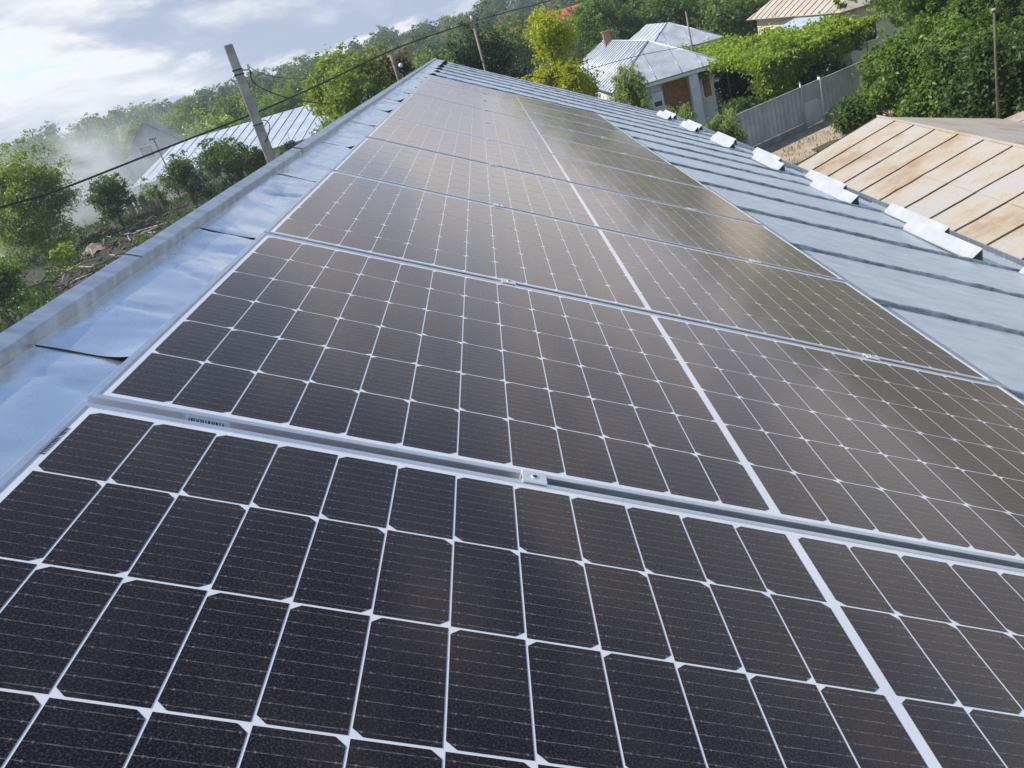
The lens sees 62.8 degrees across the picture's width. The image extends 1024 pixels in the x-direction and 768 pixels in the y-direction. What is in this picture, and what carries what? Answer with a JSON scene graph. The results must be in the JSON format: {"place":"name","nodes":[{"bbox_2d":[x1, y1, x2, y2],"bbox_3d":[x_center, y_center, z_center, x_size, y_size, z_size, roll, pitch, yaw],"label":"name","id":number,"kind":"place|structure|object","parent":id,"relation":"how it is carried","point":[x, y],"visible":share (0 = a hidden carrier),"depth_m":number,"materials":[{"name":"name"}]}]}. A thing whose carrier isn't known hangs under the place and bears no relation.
{"place":"outdoors","nodes":[
{"label":"outdoors","id":0,"kind":"place"},
{"bbox_2d":[0,188,227,326],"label":"bare soil","id":1,"kind":"structure","parent":0,"point":[38,270],"depth_m":46.64,"materials":[{"name":"soil"}]},
{"bbox_2d":[0,129,96,266],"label":"willow tree","id":2,"kind":"object","parent":1,"relation":"on","point":[21,223],"visible":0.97,"depth_m":48.58,"materials":[{"name":"green plant"}]},
{"bbox_2d":[2,267,102,310],"bbox_3d":[-22.483,-4.578,40.176,5.406,1.002,3.335,-15,23,4],"label":"brush pile","id":3,"kind":"object","parent":1,"relation":"on","point":[62,285],"visible":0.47,"depth_m":39.90,"materials":[{"name":"brown plant"}]},
{"bbox_2d":[46,241,75,262],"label":"sapling","id":4,"kind":"object","parent":1,"relation":"on","point":[60,250],"visible":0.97,"depth_m":43.62,"materials":[{"name":"green plant"}]},
{"bbox_2d":[43,249,123,282],"bbox_3d":[-21.875,-6.156,42.751,5.092,1.198,3.618,-15,23,4],"label":"brush pile","id":5,"kind":"object","parent":1,"relation":"on","point":[90,264],"visible":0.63,"depth_m":42.21,"materials":[{"name":"brown plant"}]},
{"bbox_2d":[83,172,140,227],"bbox_3d":[-25.521,-11.440,53.423,3.468,3.948,3.385,-1,27,33],"label":"tree","id":6,"kind":"object","parent":1,"relation":"on","point":[111,194],"visible":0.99,"depth_m":52.67,"materials":[{"name":"green plant"}]},
{"bbox_2d":[124,208,193,233],"bbox_3d":[-21.306,-9.913,50.806,5.940,0.876,3.762,-7,24,21],"label":"brush pile","id":7,"kind":"object","parent":1,"relation":"on","point":[147,223],"visible":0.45,"depth_m":50.47,"materials":[{"name":"brown plant"}]},
{"bbox_2d":[153,149,221,206],"bbox_3d":[-21.041,-13.024,54.063,4.094,4.015,4.026,-15,23,4],"label":"bush","id":8,"kind":"object","parent":1,"relation":"on","point":[181,174],"visible":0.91,"depth_m":53.23,"materials":[{"name":"green plant"}]},
{"bbox_2d":[182,137,251,201],"bbox_3d":[-17.762,-13.384,52.350,4.376,4.467,4.480,-30,26,-30],"label":"bush","id":9,"kind":"object","parent":1,"relation":"on","point":[216,156],"visible":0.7,"depth_m":51.81,"materials":[{"name":"green plant"}]},
{"bbox_2d":[227,138,274,176],"bbox_3d":[-15.622,-13.161,51.366,2.873,3.948,2.744,-30,26,-29],"label":"bush","id":10,"kind":"object","parent":1,"relation":"on","point":[255,159],"visible":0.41,"depth_m":50.71,"materials":[{"name":"green plant"}]},
{"bbox_2d":[0,0,513,149],"label":"sky","id":11,"kind":"structure","parent":0,"point":[61,61],"materials":[{"name":"white"}]},
{"bbox_2d":[0,3,1022,260],"bbox_3d":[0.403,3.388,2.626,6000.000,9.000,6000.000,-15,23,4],"label":"ground","id":12,"kind":"structure","parent":0,"point":[88,217],"depth_m":91.70,"materials":[{"name":"soil"}]},
{"bbox_2d":[0,250,34,324],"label":"bush","id":13,"kind":"object","parent":12,"relation":"on","point":[9,281],"visible":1,"depth_m":35.09,"materials":[{"name":"green plant"}]},
{"bbox_2d":[11,129,53,168],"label":"tree","id":14,"kind":"object","parent":12,"relation":"on","point":[40,137],"visible":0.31,"depth_m":212.46,"materials":[{"name":"green plant"}]},
{"bbox_2d":[37,120,69,144],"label":"tree","id":15,"kind":"object","parent":12,"relation":"on","point":[49,132],"visible":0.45,"depth_m":316.27,"materials":[{"name":"green plant"}]},
{"bbox_2d":[33,142,108,227],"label":"broad tree","id":16,"kind":"object","parent":12,"relation":"on","point":[79,170],"visible":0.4,"depth_m":78.26,"materials":[{"name":"plant"}]},
{"bbox_2d":[63,120,96,150],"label":"tree","id":17,"kind":"object","parent":12,"relation":"on","point":[77,135],"visible":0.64,"depth_m":249.77,"materials":[{"name":"green plant"}]},
{"bbox_2d":[68,130,138,190],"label":"roadside tree","id":18,"kind":"object","parent":12,"relation":"on","point":[106,160],"visible":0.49,"depth_m":102.51,"materials":[{"name":"plant"}]},
{"bbox_2d":[89,115,119,136],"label":"tree","id":19,"kind":"object","parent":12,"relation":"on","point":[105,123],"visible":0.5,"depth_m":263.76,"materials":[{"name":"green plant"}]},
{"bbox_2d":[92,118,143,184],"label":"roadside tree","id":20,"kind":"object","parent":12,"relation":"on","point":[127,136],"visible":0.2,"depth_m":106.32,"materials":[{"name":"green plant"}]},
{"bbox_2d":[0,180,237,332],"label":"weeds","id":21,"kind":"object","parent":12,"relation":"on","point":[38,299],"visible":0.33,"depth_m":47.23,"materials":[{"name":"green plant"}]},
{"bbox_2d":[108,106,131,132],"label":"tree","id":22,"kind":"object","parent":12,"relation":"on","point":[119,119],"visible":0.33,"depth_m":288.64,"materials":[{"name":"green plant"}]},
{"bbox_2d":[76,226,167,256],"bbox_3d":[-21.604,-8.099,46.803,5.541,0.904,4.059,-15,23,4],"label":"brush pile","id":23,"kind":"object","parent":12,"relation":"on","point":[109,247],"visible":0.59,"depth_m":46.08,"materials":[{"name":"brown plant"}]},
{"bbox_2d":[124,106,154,125],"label":"tree","id":24,"kind":"object","parent":12,"relation":"on","point":[144,118],"visible":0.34,"depth_m":227.80,"materials":[{"name":"green plant"}]},
{"bbox_2d":[116,194,168,221],"bbox_3d":[-24.440,-11.537,55.045,4.100,1.985,0.080,-10,23,15],"label":"plank fence","id":25,"kind":"object","parent":12,"relation":"on","point":[156,201],"visible":0.52,"depth_m":54.91,"materials":[{"name":"grey wood"}]},
{"bbox_2d":[135,176,172,212],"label":"bush","id":26,"kind":"object","parent":12,"relation":"on","point":[150,194],"visible":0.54,"depth_m":56.71,"materials":[{"name":"green plant"}]},
{"bbox_2d":[124,120,188,196],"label":"grey house","id":27,"kind":"structure","parent":12,"relation":"on","point":[141,145],"depth_m":88.98,"materials":[{"name":"white paint"}]},
{"bbox_2d":[151,98,174,122],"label":"tree","id":28,"kind":"object","parent":12,"relation":"on","point":[157,107],"visible":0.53,"depth_m":263.97,"materials":[{"name":"green plant"}]},
{"bbox_2d":[155,106,214,135],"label":"roadside tree","id":29,"kind":"object","parent":12,"relation":"on","point":[175,126],"visible":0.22,"depth_m":98.71,"materials":[{"name":"green plant"}]},
{"bbox_2d":[182,94,223,120],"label":"tree","id":30,"kind":"object","parent":12,"relation":"on","point":[198,105],"visible":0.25,"depth_m":152.26,"materials":[{"name":"green plant"}]},
{"bbox_2d":[176,106,240,138],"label":"roadside tree","id":31,"kind":"object","parent":12,"relation":"on","point":[218,123],"visible":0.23,"depth_m":93.52,"materials":[{"name":"green plant"}]},
{"bbox_2d":[206,82,234,113],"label":"tree","id":32,"kind":"object","parent":12,"relation":"on","point":[210,93],"visible":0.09,"depth_m":204.70,"materials":[{"name":"green plant"}]},
{"bbox_2d":[206,94,249,124],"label":"roadside tree","id":33,"kind":"object","parent":12,"relation":"on","point":[233,112],"visible":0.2,"depth_m":98.74,"materials":[{"name":"green plant"}]},
{"bbox_2d":[131,97,365,200],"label":"long shed","id":34,"kind":"structure","parent":12,"relation":"on","point":[298,124],"depth_m":70.89,"materials":[{"name":"metal"}]},
{"bbox_2d":[224,44,275,163],"bbox_3d":[-6.287,-5.188,23.802,0.527,8.590,0.285,-20,23,-7],"label":"utility pole","id":35,"kind":"object","parent":12,"relation":"on","point":[257,122],"visible":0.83,"depth_m":22.64,"materials":[{"name":"concrete"}]},
{"bbox_2d":[0,0,551,208],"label":"overhead cable","id":36,"kind":"object","parent":35,"relation":"attached to","point":[78,182],"visible":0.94,"depth_m":24.47,"materials":[{"name":"black plastic"}]},
{"bbox_2d":[235,80,304,123],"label":"roadside tree","id":37,"kind":"object","parent":12,"relation":"on","point":[262,114],"visible":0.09,"depth_m":93.83,"materials":[{"name":"green plant"}]},
{"bbox_2d":[256,67,287,95],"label":"tree","id":38,"kind":"object","parent":12,"relation":"on","point":[271,82],"visible":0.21,"depth_m":185.07,"materials":[{"name":"green plant"}]},
{"bbox_2d":[256,77,305,117],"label":"leafy tree","id":39,"kind":"object","parent":12,"relation":"on","point":[290,104],"visible":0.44,"depth_m":84.00,"materials":[{"name":"green plant"}]},
{"bbox_2d":[262,73,308,111],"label":"roadside tree","id":40,"kind":"object","parent":12,"relation":"on","point":[298,88],"visible":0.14,"depth_m":98.53,"materials":[{"name":"green plant"}]},
{"bbox_2d":[285,64,315,85],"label":"tree","id":41,"kind":"object","parent":12,"relation":"on","point":[295,71],"visible":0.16,"depth_m":200.73,"materials":[{"name":"green plant"}]},
{"bbox_2d":[294,60,365,127],"bbox_3d":[-6.936,-10.177,36.108,3.169,7.612,3.497,-15,23,4],"label":"leafy tree","id":42,"kind":"object","parent":12,"relation":"on","point":[312,96],"visible":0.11,"depth_m":34.53,"materials":[{"name":"green plant"}]},
{"bbox_2d":[309,42,402,135],"bbox_3d":[-5.849,-9.793,34.223,4.402,8.087,4.662,-15,23,4],"label":"leafy tree","id":43,"kind":"object","parent":12,"relation":"on","point":[337,91],"visible":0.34,"depth_m":32.54,"materials":[{"name":"green plant"}]},
{"bbox_2d":[324,38,410,100],"bbox_3d":[-5.048,-10.370,35.517,4.702,7.832,3.853,-15,23,4],"label":"leafy tree","id":44,"kind":"object","parent":12,"relation":"on","point":[374,64],"visible":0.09,"depth_m":33.87,"materials":[{"name":"green plant"}]},
{"bbox_2d":[367,26,389,50],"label":"tree","id":45,"kind":"object","parent":12,"relation":"on","point":[373,37],"visible":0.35,"depth_m":304.65,"materials":[{"name":"green plant"}]},
{"bbox_2d":[377,27,404,51],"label":"tree","id":46,"kind":"object","parent":12,"relation":"on","point":[394,36],"visible":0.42,"depth_m":264.15,"materials":[{"name":"green plant"}]},
{"bbox_2d":[364,45,418,98],"bbox_3d":[-4.830,-11.949,39.172,3.466,7.649,2.685,-10,23,16],"label":"leafy tree","id":47,"kind":"object","parent":12,"relation":"on","point":[406,66],"visible":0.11,"depth_m":37.56,"materials":[{"name":"green plant"}]},
{"bbox_2d":[402,25,433,59],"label":"tree","id":48,"kind":"object","parent":12,"relation":"on","point":[412,35],"visible":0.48,"depth_m":225.36,"materials":[{"name":"green plant"}]},
{"bbox_2d":[409,48,456,70],"bbox_3d":[-3.701,-12.818,41.236,4.331,7.245,4.472,-27,25,-24],"label":"leafy tree","id":49,"kind":"object","parent":12,"relation":"on","point":[423,62],"visible":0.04,"depth_m":39.61,"materials":[{"name":"green plant"}]},
{"bbox_2d":[414,25,502,71],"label":"backdrop tree","id":50,"kind":"object","parent":12,"relation":"on","point":[432,54],"visible":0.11,"depth_m":75.31,"materials":[{"name":"green plant"}]},
{"bbox_2d":[448,12,478,37],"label":"tree","id":51,"kind":"object","parent":12,"relation":"on","point":[455,24],"visible":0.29,"depth_m":234.47,"materials":[{"name":"green plant"}]},
{"bbox_2d":[470,4,497,34],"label":"tree","id":52,"kind":"object","parent":12,"relation":"on","point":[490,20],"visible":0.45,"depth_m":201.89,"materials":[{"name":"green plant"}]},
{"bbox_2d":[444,1,542,81],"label":"dark evergreen","id":53,"kind":"object","parent":12,"relation":"on","point":[493,59],"visible":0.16,"depth_m":41.71,"materials":[{"name":"green plant"}]},
{"bbox_2d":[488,0,514,24],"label":"tree","id":54,"kind":"object","parent":12,"relation":"on","point":[498,4],"visible":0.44,"depth_m":259.69,"materials":[{"name":"green plant"}]},
{"bbox_2d":[466,11,552,80],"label":"backdrop tree","id":55,"kind":"object","parent":12,"relation":"on","point":[519,44],"visible":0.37,"depth_m":80.14,"materials":[{"name":"green plant"}]},
{"bbox_2d":[0,58,1023,476],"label":"house","id":56,"kind":"structure","parent":12,"relation":"on","point":[64,354],"depth_m":3.65,"materials":[{"name":"metal"}]},
{"bbox_2d":[710,134,734,148],"bbox_3d":[2.978,-3.429,11.834,0.160,0.095,1.020,11,22,-7],"label":"snow guard","id":57,"kind":"object","parent":56,"relation":"on","point":[720,140],"visible":1,"depth_m":11.76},
{"bbox_2d":[751,152,784,170],"bbox_3d":[3.064,-2.656,9.991,0.160,0.095,1.020,11,22,-6],"label":"snow guard","id":58,"kind":"object","parent":56,"relation":"on","point":[765,160],"visible":1,"depth_m":9.92,"materials":[{"name":"metal"}]},
{"bbox_2d":[805,169,846,189],"bbox_3d":[3.425,-2.214,9.128,0.160,0.095,1.020,11,22,-6],"label":"snow guard","id":59,"kind":"object","parent":56,"relation":"on","point":[812,175],"visible":0.53,"depth_m":9.18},
{"bbox_2d":[807,178,858,204],"bbox_3d":[3.138,-1.880,8.150,0.160,0.095,1.020,11,22,-7],"label":"snow guard","id":60,"kind":"object","parent":56,"relation":"on","point":[833,191],"visible":1,"depth_m":8.07,"materials":[{"name":"metal"}]},
{"bbox_2d":[883,203,949,233],"bbox_3d":[3.502,-1.423,7.250,0.160,0.095,1.020,11,22,-7],"label":"snow guard","id":61,"kind":"object","parent":56,"relation":"on","point":[900,213],"visible":0.55,"depth_m":7.32,"materials":[{"name":"metal"}]},
{"bbox_2d":[899,218,982,260],"bbox_3d":[3.217,-1.089,6.271,0.160,0.095,1.020,11,22,-7],"label":"snow guard","id":62,"kind":"object","parent":56,"relation":"on","point":[947,242],"visible":1,"depth_m":6.20,"materials":[{"name":"metal"}]},
{"label":"rail","id":63,"kind":"object","parent":56,"relation":"on","visible":0},
{"bbox_2d":[420,80,626,133],"bbox_3d":[0.099,-2.872,8.697,2.095,0.038,1.049,11,22,-7],"label":"solar panel","id":64,"kind":"object","parent":63,"relation":"on","point":[521,105],"visible":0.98,"depth_m":8.66,"materials":[{"name":"glass"}]},
{"bbox_2d":[411,85,646,147],"bbox_3d":[0.141,-2.458,7.713,2.095,0.036,1.049,11,22,-7],"label":"solar panel","id":65,"kind":"object","parent":63,"relation":"on","point":[518,113],"visible":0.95,"depth_m":7.66,"materials":[{"name":"glass"}]},
{"bbox_2d":[401,93,671,164],"bbox_3d":[0.183,-2.042,6.728,2.095,0.037,1.049,11,22,-7],"label":"solar panel","id":66,"kind":"object","parent":63,"relation":"on","point":[426,102],"visible":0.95,"depth_m":6.69,"materials":[{"name":"glass"}]},
{"bbox_2d":[387,103,708,188],"bbox_3d":[0.226,-1.631,5.742,2.095,0.039,1.049,11,22,-7],"label":"solar panel","id":67,"kind":"object","parent":63,"relation":"on","point":[511,136],"visible":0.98,"depth_m":5.68,"materials":[{"name":"glass"}]},
{"bbox_2d":[87,233,1023,568],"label":"solar panel","id":68,"kind":"object","parent":63,"relation":"on","point":[275,335],"visible":0.88,"depth_m":1.60,"materials":[{"name":"glass"}]},
{"bbox_2d":[365,116,762,224],"bbox_3d":[0.269,-1.218,4.757,2.095,0.039,1.049,11,22,-7],"label":"solar panel","id":69,"kind":"object","parent":63,"relation":"on","point":[497,153],"visible":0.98,"depth_m":4.66,"materials":[{"name":"glass"}]},
{"bbox_2d":[330,137,845,281],"bbox_3d":[0.311,-0.802,3.773,2.095,0.036,1.049,11,22,-7],"label":"solar panel","id":70,"kind":"object","parent":63,"relation":"on","point":[398,164],"visible":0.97,"depth_m":3.66,"materials":[{"name":"glass"}]},
{"bbox_2d":[264,170,994,383],"bbox_3d":[0.353,-0.388,2.788,2.095,0.038,1.049,11,22,-7],"label":"solar panel","id":71,"kind":"object","parent":63,"relation":"on","point":[354,213],"visible":0.95,"depth_m":2.65,"materials":[{"name":"glass"}]},
{"label":"rail","id":72,"kind":"object","parent":56,"relation":"on","visible":0},
{"bbox_2d":[0,402,1023,767],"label":"solar panel","id":73,"kind":"object","parent":72,"relation":"on","point":[174,592],"visible":1,"depth_m":0.93,"materials":[{"name":"glass"}]},
{"bbox_2d":[425,75,610,122],"bbox_3d":[0.057,-3.287,9.682,2.095,0.038,1.049,11,22,-7],"label":"solar panel","id":74,"kind":"object","parent":72,"relation":"on","point":[513,97],"visible":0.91,"depth_m":9.64,"materials":[{"name":"glass"}]},
{"bbox_2d":[520,469,547,485],"bbox_3d":[0.030,0.157,1.262,0.040,0.042,0.035,11,22,-7],"label":"panel clamp","id":75,"kind":"object","parent":72,"relation":"attached to","point":[533,477],"visible":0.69,"depth_m":1.25,"materials":[{"name":"metal"}]},
{"bbox_2d":[517,3,603,98],"bbox_3d":[2.254,-12.172,35.888,3.648,7.830,3.558,-15,23,4],"label":"yellow tree","id":76,"kind":"object","parent":12,"relation":"on","point":[550,37],"visible":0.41,"depth_m":34.68,"materials":[{"name":"green plant"}]},
{"bbox_2d":[554,5,590,63],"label":"backdrop tree","id":77,"kind":"object","parent":12,"relation":"on","point":[578,50],"visible":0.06,"depth_m":91.01,"materials":[{"name":"green plant"}]},
{"bbox_2d":[553,60,593,95],"bbox_3d":[2.791,-10.496,34.642,1.990,5.556,2.128,-15,23,4],"label":"yellow tree","id":78,"kind":"object","parent":12,"relation":"on","point":[573,82],"visible":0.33,"depth_m":33.63,"materials":[{"name":"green plant"}]},
{"bbox_2d":[562,0,637,52],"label":"leafy tree","id":79,"kind":"object","parent":12,"relation":"on","point":[592,13],"visible":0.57,"depth_m":61.52,"materials":[{"name":"green plant"}]},
{"bbox_2d":[609,60,655,110],"bbox_3d":[4.294,-8.481,28.780,1.641,5.099,1.750,-20,23,-8],"label":"willow shrub","id":80,"kind":"object","parent":12,"relation":"on","point":[633,93],"visible":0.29,"depth_m":27.98,"materials":[{"name":"green plant"}]},
{"bbox_2d":[577,0,689,56],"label":"backdrop tree","id":81,"kind":"object","parent":12,"relation":"on","point":[637,21],"visible":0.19,"depth_m":63.05,"materials":[{"name":"green plant"}]},
{"bbox_2d":[576,22,723,126],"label":"white house","id":82,"kind":"structure","parent":12,"relation":"on","point":[671,76],"depth_m":40.03,"materials":[{"name":"metal"}]},
{"bbox_2d":[662,77,691,118],"bbox_3d":[7.973,-13.092,39.949,1.170,2.650,0.100,-16,23,2],"label":"door","id":83,"kind":"structure","parent":82,"relation":"in","point":[676,91],"depth_m":39.65,"materials":[{"name":"brown wood"}]},
{"bbox_2d":[700,75,713,98],"bbox_3d":[9.234,-14.080,39.732,0.500,1.000,0.100,-16,23,2],"label":"window","id":84,"kind":"structure","parent":82,"relation":"in","point":[707,90],"depth_m":39.73,"materials":[{"name":"glass"}]},
{"bbox_2d":[622,0,723,29],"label":"backdrop tree","id":85,"kind":"object","parent":12,"relation":"on","point":[683,4],"visible":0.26,"depth_m":64.99,"materials":[{"name":"green plant"}]},
{"bbox_2d":[665,101,699,121],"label":"willow shrub","id":86,"kind":"object","parent":12,"relation":"on","point":[687,112],"visible":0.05,"depth_m":27.16,"materials":[{"name":"green plant"}]},
{"bbox_2d":[683,0,766,38],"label":"backdrop tree","id":87,"kind":"object","parent":12,"relation":"on","point":[717,11],"visible":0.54,"depth_m":62.53,"materials":[{"name":"green plant"}]},
{"bbox_2d":[704,107,749,144],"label":"willow shrub","id":88,"kind":"object","parent":12,"relation":"on","point":[722,124],"visible":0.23,"depth_m":27.58,"materials":[{"name":"green plant"}]},
{"bbox_2d":[713,37,760,105],"bbox_3d":[11.403,-15.402,42.465,3.276,3.618,3.260,-21,23,-11],"label":"bush","id":89,"kind":"object","parent":12,"relation":"on","point":[740,87],"visible":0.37,"depth_m":42.36,"materials":[{"name":"green plant"}]},
{"bbox_2d":[716,84,768,117],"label":"bush","id":90,"kind":"object","parent":12,"relation":"on","point":[743,104],"visible":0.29,"depth_m":35.62,"materials":[{"name":"green plant"}]},
{"bbox_2d":[681,11,881,102],"bbox_3d":[11.467,-15.858,42.718,8.578,3.877,11.394,-29,25,-26],"label":"vine arbour","id":91,"kind":"object","parent":12,"relation":"on","point":[776,55],"visible":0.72,"depth_m":38.50,"materials":[{"name":"green plant"}]},
{"bbox_2d":[707,60,863,149],"bbox_3d":[11.127,-10.829,34.053,13.620,2.200,0.170,-29,25,-27],"label":"sheet fence","id":92,"kind":"object","parent":12,"relation":"on","point":[771,122],"visible":0.47,"depth_m":34.10,"materials":[{"name":"corrugated metal sheet"},{"name":"grey paint"}]},
{"bbox_2d":[801,79,823,125],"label":"gate","id":93,"kind":"structure","parent":92,"relation":"attached to","point":[812,102],"depth_m":34.78,"materials":[{"name":"grey metal"}]},
{"bbox_2d":[796,55,854,85],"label":"bush","id":94,"kind":"object","parent":12,"relation":"on","point":[824,71],"visible":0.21,"depth_m":37.46,"materials":[{"name":"green plant"}]},
{"bbox_2d":[774,108,895,162],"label":"weeds","id":95,"kind":"object","parent":12,"relation":"on","point":[791,148],"visible":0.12,"depth_m":31.62,"materials":[{"name":"green plant"}]},
{"bbox_2d":[822,91,888,138],"bbox_3d":[12.968,-9.915,31.110,2.391,1.775,2.223,-15,23,4],"label":"bush","id":96,"kind":"object","parent":12,"relation":"on","point":[850,116],"visible":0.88,"depth_m":30.73,"materials":[{"name":"green plant"}]},
{"bbox_2d":[850,32,922,108],"bbox_3d":[15.594,-12.501,33.521,3.423,3.130,3.805,-30,26,-30],"label":"bush","id":97,"kind":"object","parent":12,"relation":"on","point":[867,58],"visible":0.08,"depth_m":33.41,"materials":[{"name":"green plant"}]},
{"bbox_2d":[849,15,950,117],"bbox_3d":[14.028,-10.504,28.767,4.333,4.065,3.873,-15,23,4],"label":"bush","id":98,"kind":"object","parent":12,"relation":"on","point":[896,57],"visible":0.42,"depth_m":28.61,"materials":[{"name":"green plant"}]},
{"bbox_2d":[796,115,1023,259],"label":"outbuilding","id":99,"kind":"structure","parent":12,"relation":"on","point":[964,176],"depth_m":10.72,"materials":[{"name":"metal"}]},
{"bbox_2d":[832,0,1006,37],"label":"walnut tree","id":100,"kind":"object","parent":12,"relation":"on","point":[912,8],"visible":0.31,"depth_m":33.36,"materials":[{"name":"green plant"}]},
{"bbox_2d":[900,0,1023,117],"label":"bush","id":101,"kind":"object","parent":12,"relation":"on","point":[938,54],"visible":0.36,"depth_m":26.95,"materials":[{"name":"green plant"}]},
{"bbox_2d":[923,0,1015,29],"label":"walnut tree","id":102,"kind":"object","parent":12,"relation":"on","point":[978,9],"visible":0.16,"depth_m":31.63,"materials":[{"name":"green plant"}]},
{"bbox_2d":[934,20,1023,118],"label":"bush","id":103,"kind":"object","parent":12,"relation":"on","point":[975,83],"visible":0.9,"depth_m":25.16,"materials":[{"name":"green plant"}]},
{"bbox_2d":[991,8,999,118],"bbox_3d":[13.215,-7.864,22.812,0.129,4.472,0.129,-24,24,-17],"label":"wooden pole","id":104,"kind":"object","parent":12,"relation":"on","point":[995,65],"visible":0.75,"depth_m":22.49,"materials":[{"name":"brown wood"}]},
{"bbox_2d":[971,0,1023,29],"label":"walnut tree","id":105,"kind":"object","parent":12,"relation":"on","point":[1010,9],"visible":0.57,"depth_m":29.14,"materials":[{"name":"green plant"}]},
{"bbox_2d":[746,0,906,66],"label":"beige house","id":106,"kind":"structure","parent":0,"point":[799,11],"depth_m":46.00,"materials":[{"name":"white paint"}]},
{"bbox_2d":[764,103,894,163],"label":"dirt lane","id":107,"kind":"structure","parent":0,"point":[819,129],"depth_m":32.70,"materials":[{"name":"soil"}]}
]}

